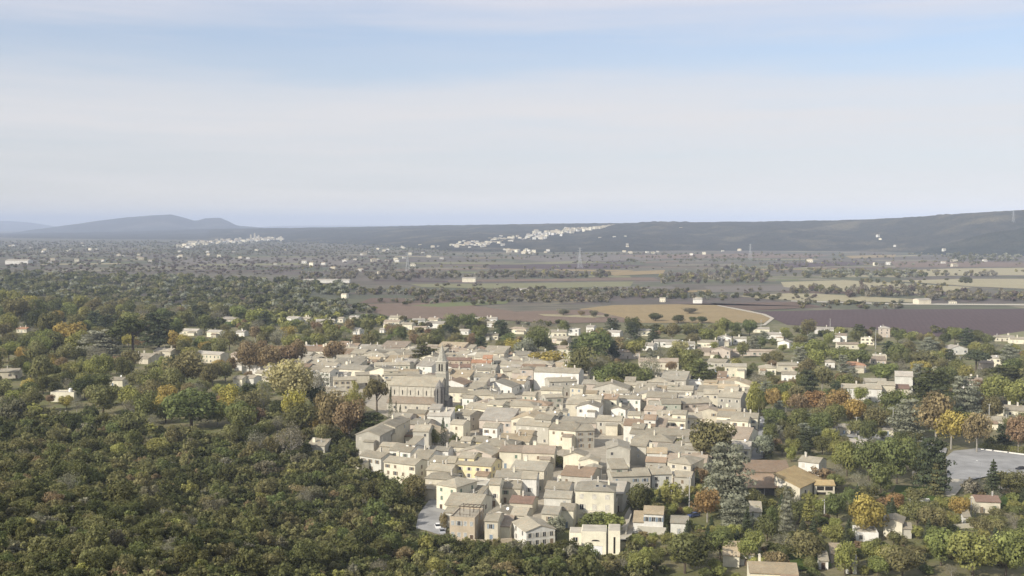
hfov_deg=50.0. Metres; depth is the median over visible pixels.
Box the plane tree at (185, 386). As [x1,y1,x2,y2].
[180,382,195,395]
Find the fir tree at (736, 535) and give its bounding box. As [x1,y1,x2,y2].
[734,529,740,540]
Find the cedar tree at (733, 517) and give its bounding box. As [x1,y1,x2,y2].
[717,493,755,525]
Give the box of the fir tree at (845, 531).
[840,525,849,543]
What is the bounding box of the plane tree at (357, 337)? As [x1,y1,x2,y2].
[351,334,364,340]
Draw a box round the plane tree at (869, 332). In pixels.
[866,329,872,335]
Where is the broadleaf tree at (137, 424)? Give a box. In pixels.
[112,410,148,433]
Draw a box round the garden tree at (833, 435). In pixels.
[821,426,841,441]
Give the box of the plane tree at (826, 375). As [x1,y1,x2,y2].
[811,365,834,388]
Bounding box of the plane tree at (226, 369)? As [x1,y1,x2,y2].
[220,361,232,381]
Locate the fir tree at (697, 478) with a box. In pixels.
[695,470,700,485]
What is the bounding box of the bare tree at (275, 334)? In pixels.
[268,328,288,345]
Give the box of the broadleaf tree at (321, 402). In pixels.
[313,389,346,430]
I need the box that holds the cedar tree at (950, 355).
[943,349,957,361]
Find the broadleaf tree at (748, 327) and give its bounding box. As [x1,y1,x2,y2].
[742,319,757,335]
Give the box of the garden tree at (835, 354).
[826,348,859,362]
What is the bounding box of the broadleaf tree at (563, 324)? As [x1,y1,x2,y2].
[557,320,569,329]
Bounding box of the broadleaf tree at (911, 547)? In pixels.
[906,543,926,556]
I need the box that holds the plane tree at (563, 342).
[560,340,567,344]
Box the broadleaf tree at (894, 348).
[883,342,910,357]
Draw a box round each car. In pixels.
[435,523,440,528]
[439,528,445,533]
[687,512,699,517]
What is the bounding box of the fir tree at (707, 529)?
[705,525,710,539]
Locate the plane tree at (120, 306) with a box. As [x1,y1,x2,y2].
[115,304,124,310]
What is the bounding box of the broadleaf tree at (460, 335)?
[451,332,462,338]
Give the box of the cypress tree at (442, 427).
[440,417,446,445]
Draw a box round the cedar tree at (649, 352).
[645,349,657,357]
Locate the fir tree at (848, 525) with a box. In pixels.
[846,518,855,540]
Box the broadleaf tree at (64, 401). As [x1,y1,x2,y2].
[57,395,73,408]
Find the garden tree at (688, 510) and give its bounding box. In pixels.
[683,506,693,513]
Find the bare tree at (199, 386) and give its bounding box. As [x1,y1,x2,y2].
[193,382,208,391]
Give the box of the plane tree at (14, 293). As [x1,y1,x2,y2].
[4,290,21,301]
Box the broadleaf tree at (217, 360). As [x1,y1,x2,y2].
[211,359,224,365]
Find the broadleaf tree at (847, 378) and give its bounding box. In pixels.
[833,373,854,390]
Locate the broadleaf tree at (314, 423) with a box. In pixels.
[308,418,318,428]
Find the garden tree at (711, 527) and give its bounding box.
[705,525,716,531]
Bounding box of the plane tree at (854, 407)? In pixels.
[843,398,867,420]
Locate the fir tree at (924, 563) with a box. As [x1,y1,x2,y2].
[917,554,926,569]
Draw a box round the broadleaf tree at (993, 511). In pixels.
[988,506,1004,515]
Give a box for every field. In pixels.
[42,263,120,264]
[87,259,163,259]
[162,257,356,266]
[194,263,306,265]
[263,256,324,256]
[292,266,343,266]
[346,302,516,319]
[360,298,450,302]
[374,280,447,281]
[391,262,491,263]
[394,269,477,270]
[395,256,435,256]
[411,301,509,306]
[412,281,633,288]
[422,262,513,262]
[442,271,515,273]
[448,265,482,265]
[448,278,657,281]
[488,264,645,268]
[500,309,639,322]
[514,255,676,261]
[535,261,604,263]
[540,314,604,317]
[554,269,632,271]
[581,304,769,322]
[583,276,631,277]
[589,277,648,277]
[599,287,674,288]
[605,270,664,275]
[617,280,694,281]
[618,253,828,257]
[646,261,678,262]
[673,266,722,266]
[690,302,822,309]
[704,285,789,291]
[708,279,797,280]
[719,267,806,268]
[741,293,912,301]
[758,309,1023,337]
[761,268,837,269]
[770,262,862,267]
[773,276,856,277]
[779,291,858,293]
[781,280,970,294]
[797,258,843,258]
[811,267,892,267]
[846,255,895,257]
[848,275,901,276]
[878,268,1023,275]
[891,261,1023,266]
[902,279,1023,288]
[967,399,1023,415]
[999,488,1020,493]
[1001,331,1023,336]
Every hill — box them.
[0,225,436,239]
[204,210,1023,252]
[260,223,570,227]
[914,227,1023,255]
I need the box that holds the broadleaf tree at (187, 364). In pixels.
[159,350,204,382]
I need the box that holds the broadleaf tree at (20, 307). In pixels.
[1,297,36,320]
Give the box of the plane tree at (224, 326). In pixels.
[219,323,230,329]
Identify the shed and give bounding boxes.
[5,259,32,263]
[304,279,350,282]
[462,277,475,281]
[693,298,701,302]
[814,479,835,494]
[913,298,930,303]
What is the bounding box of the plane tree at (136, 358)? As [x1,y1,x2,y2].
[121,349,142,371]
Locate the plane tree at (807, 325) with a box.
[800,318,817,334]
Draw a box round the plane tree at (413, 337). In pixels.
[408,333,418,344]
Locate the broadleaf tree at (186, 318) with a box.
[176,310,195,326]
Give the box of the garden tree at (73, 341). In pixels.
[64,329,88,349]
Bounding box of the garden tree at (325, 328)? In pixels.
[322,323,338,333]
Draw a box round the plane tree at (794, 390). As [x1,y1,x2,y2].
[788,385,806,405]
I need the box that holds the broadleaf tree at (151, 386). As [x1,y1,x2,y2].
[136,379,161,397]
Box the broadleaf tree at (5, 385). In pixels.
[0,378,12,397]
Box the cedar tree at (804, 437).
[795,428,816,447]
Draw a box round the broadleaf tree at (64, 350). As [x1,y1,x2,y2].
[57,343,73,359]
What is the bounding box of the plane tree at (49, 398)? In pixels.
[46,395,54,402]
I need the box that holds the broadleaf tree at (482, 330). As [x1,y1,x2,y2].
[470,324,488,335]
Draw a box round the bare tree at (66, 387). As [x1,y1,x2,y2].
[60,378,73,389]
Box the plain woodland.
[0,268,387,326]
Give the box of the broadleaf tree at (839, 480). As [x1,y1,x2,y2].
[826,473,846,488]
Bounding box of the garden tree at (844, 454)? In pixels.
[831,440,860,475]
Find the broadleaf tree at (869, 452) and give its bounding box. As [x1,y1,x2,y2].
[852,439,886,480]
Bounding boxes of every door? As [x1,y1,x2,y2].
[591,546,601,553]
[821,562,825,569]
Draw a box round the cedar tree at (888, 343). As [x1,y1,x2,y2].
[881,341,893,354]
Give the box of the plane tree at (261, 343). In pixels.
[257,340,267,349]
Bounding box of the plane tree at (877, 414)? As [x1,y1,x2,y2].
[863,406,891,428]
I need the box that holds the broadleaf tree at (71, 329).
[52,321,88,344]
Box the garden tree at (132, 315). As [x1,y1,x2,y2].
[121,311,139,318]
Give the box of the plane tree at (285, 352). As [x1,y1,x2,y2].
[274,342,299,361]
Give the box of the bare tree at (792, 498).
[782,494,798,502]
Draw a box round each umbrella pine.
[105,317,154,352]
[362,378,388,420]
[962,348,992,370]
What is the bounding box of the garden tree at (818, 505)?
[811,499,825,511]
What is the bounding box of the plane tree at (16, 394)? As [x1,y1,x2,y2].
[4,389,22,400]
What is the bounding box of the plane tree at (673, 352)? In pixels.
[666,346,679,357]
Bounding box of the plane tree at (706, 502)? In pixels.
[690,487,720,521]
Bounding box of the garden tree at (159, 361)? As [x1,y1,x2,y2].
[154,355,168,368]
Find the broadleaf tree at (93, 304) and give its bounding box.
[83,297,103,310]
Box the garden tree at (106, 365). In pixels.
[89,352,114,374]
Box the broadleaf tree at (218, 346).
[211,338,228,351]
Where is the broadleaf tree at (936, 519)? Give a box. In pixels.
[917,504,949,528]
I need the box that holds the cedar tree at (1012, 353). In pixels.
[996,344,1019,364]
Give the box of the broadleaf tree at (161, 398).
[152,395,169,410]
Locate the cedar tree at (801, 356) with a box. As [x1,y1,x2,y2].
[791,346,808,361]
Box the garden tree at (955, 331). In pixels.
[947,326,962,344]
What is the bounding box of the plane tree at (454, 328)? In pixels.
[451,326,460,334]
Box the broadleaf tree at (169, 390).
[157,384,177,396]
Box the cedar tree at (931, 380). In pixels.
[908,367,958,402]
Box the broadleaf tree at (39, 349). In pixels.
[22,340,49,362]
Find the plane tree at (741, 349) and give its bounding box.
[736,344,749,357]
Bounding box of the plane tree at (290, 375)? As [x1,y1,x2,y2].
[262,358,316,396]
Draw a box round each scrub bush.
[6,539,21,548]
[14,448,35,459]
[15,518,36,531]
[23,473,33,478]
[27,512,43,525]
[41,491,64,504]
[57,470,80,489]
[108,528,126,546]
[110,442,129,456]
[132,471,145,480]
[138,485,162,495]
[146,437,171,450]
[147,414,160,425]
[162,543,176,551]
[169,518,181,522]
[181,480,199,493]
[189,515,196,524]
[202,498,228,511]
[251,492,266,498]
[253,460,280,477]
[288,484,312,495]
[296,486,314,501]
[305,484,324,502]
[369,559,388,570]
[392,545,414,558]
[417,534,433,548]
[425,556,447,571]
[491,560,518,573]
[616,557,627,567]
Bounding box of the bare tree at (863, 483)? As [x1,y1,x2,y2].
[857,479,871,486]
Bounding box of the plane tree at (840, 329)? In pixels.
[834,327,845,332]
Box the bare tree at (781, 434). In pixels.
[776,432,785,440]
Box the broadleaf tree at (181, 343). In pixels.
[176,339,189,352]
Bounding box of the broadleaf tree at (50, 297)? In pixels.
[45,295,58,305]
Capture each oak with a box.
[0,395,27,419]
[0,416,15,438]
[0,457,16,471]
[0,477,12,493]
[0,551,14,561]
[0,560,18,574]
[2,516,33,539]
[4,417,20,424]
[7,464,25,476]
[7,507,32,517]
[8,438,28,449]
[8,472,26,481]
[9,478,30,491]
[9,498,28,508]
[15,335,34,351]
[15,355,29,372]
[15,452,35,461]
[15,481,41,495]
[15,524,35,542]
[18,554,41,566]
[19,495,38,504]
[20,431,38,441]
[20,535,64,557]
[21,407,39,415]
[25,517,41,526]
[26,437,42,448]
[27,310,46,327]
[32,502,49,515]
[33,374,52,394]
[34,310,62,335]
[41,520,61,531]
[42,438,63,448]
[43,442,65,458]
[45,499,68,507]
[46,297,65,310]
[46,331,68,352]
[46,429,65,442]
[47,381,63,391]
[47,482,67,490]
[49,548,71,568]
[53,365,61,374]
[53,504,71,512]
[54,428,71,442]
[55,490,75,501]
[57,461,74,471]
[58,534,82,549]
[59,370,76,385]
[62,297,76,306]
[64,413,83,431]
[67,458,90,477]
[67,532,84,544]
[68,374,97,399]
[68,451,87,462]
[68,477,85,487]
[68,485,87,501]
[68,501,86,512]
[70,347,87,359]
[72,446,91,454]
[72,475,87,484]
[74,320,90,334]
[74,438,98,450]
[75,529,87,540]
[78,547,103,570]
[80,403,99,418]
[80,511,96,521]
[81,484,102,491]
[82,514,112,530]
[84,487,101,500]
[84,524,110,547]
[85,498,105,514]
[87,463,97,467]
[89,552,113,569]
[91,450,108,456]
[92,326,102,330]
[94,411,112,425]
[100,506,124,521]
[100,544,114,555]
[101,478,138,503]
[101,500,114,512]
[105,419,126,435]
[107,458,126,470]
[112,558,133,574]
[115,356,134,376]
[115,430,127,442]
[116,548,145,562]
[121,409,136,421]
[122,300,136,312]
[123,331,142,337]
[123,428,144,445]
[123,501,140,516]
[124,524,145,535]
[126,445,147,458]
[128,541,150,550]
[133,472,157,490]
[136,461,155,474]
[137,554,158,569]
[138,457,156,464]
[138,493,154,509]
[139,516,165,539]
[149,511,164,518]
[151,445,169,456]
[152,540,167,550]
[153,491,173,502]
[154,403,172,422]
[155,549,169,558]
[157,458,180,475]
[157,479,169,485]
[159,481,181,496]
[159,510,177,522]
[160,467,179,481]
[162,522,178,528]
[162,525,182,539]
[163,425,184,443]
[167,492,179,503]
[169,512,187,522]
[172,471,192,485]
[173,541,196,569]
[176,466,193,473]
[178,495,189,506]
[180,464,194,470]
[181,533,203,557]
[185,513,197,525]
[187,528,217,543]
[188,468,211,484]
[190,511,205,518]
[194,314,215,332]
[195,520,210,529]
[195,549,212,560]
[196,496,215,506]
[196,519,217,527]
[200,343,212,350]
[203,465,222,479]
[205,563,219,570]
[206,462,223,473]
[207,483,230,494]
[207,514,222,521]
[211,447,228,456]
[211,490,234,502]
[215,463,236,482]
[215,505,239,522]
[215,518,228,525]
[215,542,236,559]
[217,519,232,530]
[219,423,242,441]
[222,528,238,533]
[222,538,243,549]
[223,448,241,459]
[227,559,244,569]
[228,486,237,492]
[230,546,264,573]
[231,515,244,525]
[233,456,250,467]
[237,440,262,465]
[238,464,255,478]
[240,382,256,395]
[240,424,263,441]
[241,514,261,534]
[244,506,282,526]
[246,448,276,464]
[252,496,268,508]
[253,529,275,547]
[256,476,277,495]
[256,516,269,527]
[260,433,284,453]
[260,553,279,566]
[265,458,282,469]
[265,491,288,507]
[266,502,285,509]
[268,399,284,413]
[276,511,301,526]
[277,562,294,575]
[279,505,297,519]
[280,472,298,485]
[282,449,298,458]
[283,402,319,431]
[283,433,303,450]
[286,497,300,506]
[292,500,311,512]
[292,538,316,551]
[292,541,320,563]
[293,428,314,442]
[295,472,316,487]
[297,324,311,333]
[304,385,326,406]
[308,557,322,566]
[310,528,325,539]
[311,470,328,482]
[314,424,335,440]
[315,533,333,546]
[316,540,333,555]
[316,546,335,566]
[321,455,338,465]
[322,507,339,512]
[323,522,337,529]
[328,472,347,487]
[328,527,348,535]
[330,547,343,560]
[332,429,353,440]
[334,500,354,509]
[336,535,368,561]
[337,527,349,539]
[338,479,360,491]
[339,467,356,475]
[339,483,356,492]
[340,507,363,528]
[352,515,370,529]
[354,320,363,327]
[354,524,377,545]
[359,478,383,502]
[360,545,378,559]
[361,497,390,517]
[372,510,391,527]
[372,536,392,554]
[374,524,388,534]
[375,475,406,506]
[375,524,392,532]
[379,337,389,344]
[382,530,402,556]
[386,560,406,575]
[398,540,417,551]
[417,565,427,574]
[427,550,444,559]
[430,328,444,339]
[434,533,457,548]
[438,553,459,560]
[466,540,482,550]
[474,539,490,553]
[478,556,498,565]
[488,542,512,561]
[504,558,522,573]
[506,552,521,559]
[522,542,540,557]
[524,557,540,564]
[544,541,558,553]
[546,555,565,566]
[556,538,579,553]
[578,542,598,555]
[600,556,622,573]
[624,316,641,329]
[626,483,655,510]
[648,313,662,320]
[650,555,663,569]
[665,531,714,573]
[672,315,685,322]
[697,316,707,321]
[729,330,742,337]
[745,486,766,505]
[753,514,778,541]
[774,543,795,557]
[775,443,788,452]
[777,419,790,429]
[783,424,801,441]
[788,501,806,518]
[812,434,831,454]
[849,330,863,341]
[858,484,879,497]
[859,419,878,441]
[890,352,910,366]
[892,544,911,557]
[893,431,908,438]
[903,431,922,443]
[914,447,925,461]
[935,368,957,384]
[939,332,951,343]
[971,330,984,342]
[998,525,1012,534]
[1000,469,1023,492]
[1016,518,1023,531]
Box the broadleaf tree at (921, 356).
[909,349,940,365]
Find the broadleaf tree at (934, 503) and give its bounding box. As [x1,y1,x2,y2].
[925,500,939,508]
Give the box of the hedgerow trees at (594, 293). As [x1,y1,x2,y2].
[0,240,1023,335]
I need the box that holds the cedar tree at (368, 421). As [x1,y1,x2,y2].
[351,412,384,437]
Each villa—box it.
[0,366,22,378]
[16,325,31,332]
[50,388,80,401]
[109,375,128,386]
[133,350,159,363]
[153,346,179,357]
[180,328,202,335]
[196,350,229,362]
[207,330,224,337]
[223,317,238,321]
[235,362,241,370]
[236,328,248,336]
[287,315,302,320]
[301,315,311,322]
[308,437,331,452]
[315,317,334,325]
[335,317,345,322]
[353,327,363,334]
[383,318,402,327]
[389,314,406,321]
[401,321,415,329]
[412,318,424,323]
[413,326,427,329]
[425,321,445,327]
[428,316,440,320]
[459,329,470,334]
[475,315,497,320]
[485,331,498,339]
[486,320,495,326]
[509,325,528,333]
[548,329,567,337]
[552,334,571,343]
[554,343,571,355]
[568,328,580,335]
[569,524,619,554]
[586,323,596,331]
[606,347,639,358]
[607,330,622,336]
[632,505,664,532]
[637,329,649,335]
[638,356,678,369]
[643,341,657,350]
[654,339,679,347]
[670,515,688,534]
[680,339,694,348]
[697,337,718,347]
[697,346,712,355]
[707,358,729,371]
[710,345,732,357]
[717,334,731,345]
[722,540,739,566]
[724,361,746,377]
[733,334,746,343]
[733,347,775,355]
[739,550,754,565]
[747,553,798,575]
[749,501,761,526]
[753,327,769,332]
[758,331,770,340]
[758,363,776,374]
[766,332,787,340]
[776,360,800,372]
[777,338,792,347]
[781,369,796,380]
[798,452,826,475]
[814,325,833,333]
[817,550,828,569]
[824,359,835,367]
[828,542,840,562]
[833,332,847,341]
[836,342,858,348]
[837,423,850,433]
[838,359,865,372]
[846,555,856,573]
[849,436,866,447]
[852,525,878,541]
[861,336,874,344]
[870,356,886,364]
[872,353,886,359]
[878,326,890,336]
[881,426,893,434]
[883,513,905,536]
[902,522,912,538]
[943,343,968,354]
[961,509,970,523]
[963,374,982,389]
[970,491,1000,512]
[978,360,993,369]
[986,414,1008,429]
[987,355,1003,366]
[993,333,1013,340]
[1002,401,1023,417]
[1008,335,1023,343]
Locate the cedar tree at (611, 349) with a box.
[604,340,620,357]
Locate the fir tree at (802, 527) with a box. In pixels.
[798,518,807,532]
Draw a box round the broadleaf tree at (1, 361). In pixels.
[0,346,7,369]
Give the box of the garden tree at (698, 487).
[694,484,703,492]
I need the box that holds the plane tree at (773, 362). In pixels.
[767,360,776,365]
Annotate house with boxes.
[232,375,247,386]
[241,359,264,373]
[247,375,261,384]
[255,370,266,376]
[262,369,272,381]
[283,361,314,368]
[300,358,321,363]
[302,348,317,355]
[303,354,324,358]
[305,344,324,353]
[309,362,341,370]
[312,352,337,357]
[314,359,330,364]
[315,357,336,361]
[319,366,338,385]
[329,386,345,396]
[333,374,356,389]
[334,357,366,364]
[336,353,355,358]
[337,361,374,375]
[339,341,361,345]
[339,371,350,375]
[341,293,348,297]
[343,348,355,354]
[343,356,366,358]
[350,346,371,355]
[355,369,369,385]
[355,424,393,455]
[355,447,392,471]
[359,342,380,346]
[361,353,389,361]
[362,346,383,349]
[363,349,388,354]
[368,354,382,361]
[369,364,397,382]
[374,359,409,368]
[375,414,410,442]
[376,442,427,452]
[381,340,411,347]
[381,347,404,351]
[383,451,428,483]
[384,355,409,361]
[384,369,419,388]
[385,351,401,354]
[389,435,424,457]
[390,412,435,430]
[395,357,410,362]
[399,368,421,373]
[401,349,435,354]
[404,422,448,444]
[406,374,435,376]
[406,409,428,418]
[408,358,420,368]
[410,445,442,465]
[412,421,434,447]
[416,352,446,359]
[416,359,435,373]
[420,356,437,361]
[423,470,461,499]
[425,459,457,475]
[427,404,455,433]
[429,455,447,463]
[430,442,453,455]
[431,347,448,352]
[435,477,477,509]
[438,341,468,348]
[444,456,458,464]
[444,489,492,526]
[445,350,470,354]
[446,355,471,363]
[448,369,474,379]
[448,436,476,455]
[448,503,483,538]
[449,376,472,386]
[449,382,486,402]
[450,345,466,352]
[450,366,468,369]
[450,419,470,437]
[452,361,470,369]
[455,354,473,358]
[455,405,483,430]
[455,443,498,458]
[455,451,500,478]
[462,395,477,405]
[465,398,493,405]
[465,400,510,411]
[466,344,484,350]
[466,377,489,386]
[466,387,502,400]
[467,349,489,354]
[468,476,489,494]
[471,355,492,369]
[472,365,491,372]
[472,432,491,444]
[472,485,488,493]
[473,371,497,381]
[474,347,508,358]
[476,362,499,372]
[479,407,518,433]
[480,435,522,448]
[482,419,503,437]
[484,512,504,539]
[485,345,510,352]
[487,383,498,390]
[488,478,504,506]
[489,503,513,514]
[490,378,519,394]
[492,390,515,401]
[493,354,511,365]
[494,466,522,479]
[496,373,505,379]
[499,361,522,366]
[499,441,523,468]
[500,364,521,368]
[500,366,518,377]
[500,514,514,538]
[501,375,529,391]
[501,429,537,444]
[502,478,522,502]
[508,353,524,359]
[509,400,542,411]
[509,490,538,513]
[510,410,548,432]
[510,455,553,491]
[510,506,533,519]
[511,366,522,378]
[512,348,532,356]
[512,516,555,546]
[515,414,557,443]
[520,358,554,366]
[520,366,535,388]
[521,361,547,367]
[521,397,553,405]
[521,471,538,496]
[522,388,537,399]
[522,441,557,469]
[523,356,554,361]
[533,365,583,389]
[533,403,555,410]
[534,406,562,417]
[541,384,563,400]
[541,391,562,406]
[541,505,562,529]
[543,486,573,505]
[544,475,574,490]
[545,375,576,395]
[549,419,579,449]
[553,362,567,366]
[553,404,568,415]
[558,414,596,432]
[559,421,586,423]
[560,463,600,496]
[560,502,576,527]
[562,446,588,468]
[565,395,603,415]
[566,394,586,399]
[569,382,585,395]
[572,424,594,448]
[574,476,616,522]
[576,400,602,417]
[578,454,600,465]
[581,476,630,512]
[583,376,605,389]
[584,367,592,378]
[585,390,598,394]
[585,463,602,478]
[593,379,630,394]
[596,412,624,435]
[600,387,637,394]
[601,389,618,393]
[601,393,619,413]
[605,438,630,471]
[606,458,650,492]
[611,402,630,417]
[619,390,641,410]
[621,416,641,434]
[623,414,658,441]
[624,376,647,390]
[627,411,641,417]
[629,422,660,442]
[630,439,652,465]
[631,430,676,446]
[634,383,656,392]
[636,387,668,407]
[644,403,666,415]
[645,452,667,466]
[646,389,677,404]
[646,442,667,456]
[647,377,671,385]
[647,464,672,491]
[648,401,659,404]
[656,409,688,428]
[656,417,679,427]
[657,382,666,390]
[657,441,684,453]
[659,426,697,438]
[660,297,665,301]
[660,396,680,409]
[661,370,689,384]
[667,382,694,397]
[667,452,709,469]
[668,452,704,482]
[673,436,684,443]
[673,470,695,495]
[677,395,712,411]
[679,392,702,397]
[684,436,736,468]
[688,409,702,428]
[689,378,701,389]
[697,385,717,396]
[698,402,717,422]
[701,381,734,384]
[703,379,739,392]
[703,389,718,407]
[716,408,760,429]
[717,371,734,380]
[717,388,745,411]
[717,408,736,411]
[723,403,740,411]
[724,377,752,386]
[724,386,749,401]
[728,439,751,459]
[730,413,750,426]
[731,424,758,449]
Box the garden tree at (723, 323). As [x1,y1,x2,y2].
[714,317,730,332]
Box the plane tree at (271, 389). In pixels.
[255,380,272,395]
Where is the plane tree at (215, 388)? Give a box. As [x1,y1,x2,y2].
[211,383,223,393]
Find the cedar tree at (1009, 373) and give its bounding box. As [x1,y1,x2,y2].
[981,364,1023,383]
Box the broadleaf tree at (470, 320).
[459,313,478,328]
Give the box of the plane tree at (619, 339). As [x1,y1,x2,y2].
[613,336,625,342]
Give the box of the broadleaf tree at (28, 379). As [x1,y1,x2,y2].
[20,378,32,386]
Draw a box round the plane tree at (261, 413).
[252,407,265,422]
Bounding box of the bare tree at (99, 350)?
[86,343,107,359]
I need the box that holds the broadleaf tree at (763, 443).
[752,434,774,457]
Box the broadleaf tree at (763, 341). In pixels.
[757,337,767,348]
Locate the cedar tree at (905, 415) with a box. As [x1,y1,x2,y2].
[885,399,928,433]
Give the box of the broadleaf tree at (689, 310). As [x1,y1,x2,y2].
[681,307,697,312]
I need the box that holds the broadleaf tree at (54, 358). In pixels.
[47,354,57,364]
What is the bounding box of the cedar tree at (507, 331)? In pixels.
[503,329,513,337]
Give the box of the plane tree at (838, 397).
[825,388,850,422]
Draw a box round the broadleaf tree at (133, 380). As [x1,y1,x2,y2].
[125,368,143,385]
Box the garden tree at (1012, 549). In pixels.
[989,530,1023,575]
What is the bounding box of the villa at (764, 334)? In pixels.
[758,331,770,340]
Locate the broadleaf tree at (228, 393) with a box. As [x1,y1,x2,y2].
[217,384,238,403]
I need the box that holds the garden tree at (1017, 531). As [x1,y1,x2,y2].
[1008,527,1023,540]
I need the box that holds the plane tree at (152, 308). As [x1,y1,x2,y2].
[142,304,157,313]
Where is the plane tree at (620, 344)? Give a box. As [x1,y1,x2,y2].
[614,341,624,348]
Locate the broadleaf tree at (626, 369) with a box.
[605,361,639,378]
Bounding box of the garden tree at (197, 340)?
[191,336,209,347]
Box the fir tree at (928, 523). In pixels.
[921,518,930,544]
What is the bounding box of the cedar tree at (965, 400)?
[949,376,983,413]
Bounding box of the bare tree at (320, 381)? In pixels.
[310,370,331,389]
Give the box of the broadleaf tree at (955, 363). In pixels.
[948,359,966,371]
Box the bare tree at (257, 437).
[246,429,268,449]
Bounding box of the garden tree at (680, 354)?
[675,347,694,359]
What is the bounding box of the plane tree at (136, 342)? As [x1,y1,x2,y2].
[134,339,140,347]
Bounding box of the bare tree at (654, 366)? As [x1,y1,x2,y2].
[639,354,661,375]
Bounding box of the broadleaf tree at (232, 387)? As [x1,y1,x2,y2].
[223,383,240,392]
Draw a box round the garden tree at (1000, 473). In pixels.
[996,470,1004,488]
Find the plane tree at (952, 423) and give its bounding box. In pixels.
[932,409,968,448]
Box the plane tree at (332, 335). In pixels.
[323,329,341,342]
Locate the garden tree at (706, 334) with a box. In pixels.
[698,327,716,339]
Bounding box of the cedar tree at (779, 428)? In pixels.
[775,425,783,438]
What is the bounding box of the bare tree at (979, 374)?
[974,368,983,377]
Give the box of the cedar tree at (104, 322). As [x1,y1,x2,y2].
[92,315,115,328]
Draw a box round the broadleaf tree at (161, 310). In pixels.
[155,307,170,315]
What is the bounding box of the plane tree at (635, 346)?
[625,339,646,353]
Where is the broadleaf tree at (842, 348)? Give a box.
[836,346,849,353]
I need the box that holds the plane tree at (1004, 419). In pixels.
[1000,415,1021,434]
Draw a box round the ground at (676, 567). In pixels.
[0,231,1023,575]
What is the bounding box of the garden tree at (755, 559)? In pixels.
[748,555,764,560]
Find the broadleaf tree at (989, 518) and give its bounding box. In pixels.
[983,514,993,522]
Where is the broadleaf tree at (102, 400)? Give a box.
[85,383,120,413]
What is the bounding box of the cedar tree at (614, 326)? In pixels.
[603,318,620,330]
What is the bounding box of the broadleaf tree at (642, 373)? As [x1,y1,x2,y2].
[631,366,654,380]
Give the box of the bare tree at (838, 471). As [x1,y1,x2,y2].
[832,464,846,475]
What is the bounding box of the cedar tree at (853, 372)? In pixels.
[848,367,858,378]
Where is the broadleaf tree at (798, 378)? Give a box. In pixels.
[795,373,805,387]
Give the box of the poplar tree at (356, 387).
[348,380,359,407]
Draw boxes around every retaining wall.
[455,538,511,542]
[625,501,633,534]
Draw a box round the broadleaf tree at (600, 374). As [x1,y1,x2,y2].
[589,363,621,381]
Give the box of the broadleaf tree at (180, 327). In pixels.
[169,317,183,332]
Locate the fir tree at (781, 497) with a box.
[777,493,783,513]
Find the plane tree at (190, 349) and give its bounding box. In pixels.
[181,346,198,354]
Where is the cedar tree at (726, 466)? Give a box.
[700,441,760,503]
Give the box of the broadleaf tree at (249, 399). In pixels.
[234,388,266,409]
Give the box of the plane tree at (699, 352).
[691,349,704,356]
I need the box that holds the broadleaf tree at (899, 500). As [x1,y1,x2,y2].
[884,492,904,510]
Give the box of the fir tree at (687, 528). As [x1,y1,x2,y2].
[683,519,690,533]
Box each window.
[487,524,493,528]
[534,532,540,537]
[534,540,540,544]
[541,531,547,536]
[541,539,547,543]
[548,531,554,535]
[578,504,585,509]
[592,504,596,509]
[605,505,609,510]
[613,537,614,553]
[656,517,662,521]
[778,481,782,487]
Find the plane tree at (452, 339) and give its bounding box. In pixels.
[446,335,459,341]
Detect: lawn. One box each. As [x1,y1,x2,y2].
[779,550,831,569]
[892,485,942,500]
[999,493,1023,510]
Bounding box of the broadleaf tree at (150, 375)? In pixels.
[137,368,163,389]
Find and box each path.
[620,507,633,539]
[717,305,773,325]
[791,300,1023,304]
[945,479,966,496]
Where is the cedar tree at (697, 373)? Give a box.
[686,358,714,380]
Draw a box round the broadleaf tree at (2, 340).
[0,336,7,344]
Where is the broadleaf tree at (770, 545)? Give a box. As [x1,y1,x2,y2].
[765,540,776,550]
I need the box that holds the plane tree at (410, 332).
[407,330,417,337]
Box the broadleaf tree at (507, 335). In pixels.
[500,332,515,340]
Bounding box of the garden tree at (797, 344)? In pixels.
[790,342,807,357]
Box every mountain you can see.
[0,221,56,230]
[12,214,259,232]
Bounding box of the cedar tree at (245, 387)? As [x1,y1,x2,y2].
[238,384,256,395]
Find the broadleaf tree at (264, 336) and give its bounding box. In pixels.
[256,331,270,344]
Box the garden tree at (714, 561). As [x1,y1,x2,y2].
[707,558,722,569]
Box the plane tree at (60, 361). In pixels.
[54,357,67,365]
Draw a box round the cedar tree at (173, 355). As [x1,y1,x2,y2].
[164,354,179,370]
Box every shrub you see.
[8,356,17,367]
[48,352,59,358]
[72,356,86,372]
[143,362,158,371]
[211,324,219,329]
[237,336,247,341]
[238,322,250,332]
[256,417,275,440]
[265,412,285,429]
[277,428,297,439]
[439,512,447,527]
[448,433,459,442]
[492,537,500,547]
[556,455,562,466]
[578,511,618,526]
[591,513,625,527]
[638,531,647,538]
[640,547,654,554]
[649,532,657,537]
[658,565,670,572]
[675,507,683,513]
[683,494,694,504]
[692,525,704,531]
[694,467,708,482]
[698,567,713,575]
[708,368,716,377]
[711,565,726,575]
[746,368,752,374]
[748,362,757,369]
[765,371,774,376]
[768,337,776,344]
[795,516,811,529]
[801,492,818,504]
[806,567,820,575]
[808,466,834,479]
[816,516,828,524]
[852,541,861,548]
[855,548,864,556]
[857,565,869,575]
[861,398,873,407]
[876,496,886,504]
[878,491,891,498]
[896,506,906,518]
[919,564,934,573]
[947,524,960,532]
[960,477,980,494]
[977,489,986,494]
[983,436,996,445]
[996,561,1004,566]
[1000,504,1008,512]
[1005,492,1019,500]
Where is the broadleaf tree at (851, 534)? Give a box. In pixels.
[843,528,856,539]
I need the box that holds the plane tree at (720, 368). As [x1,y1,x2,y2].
[715,366,724,372]
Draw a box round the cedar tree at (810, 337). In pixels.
[807,333,816,341]

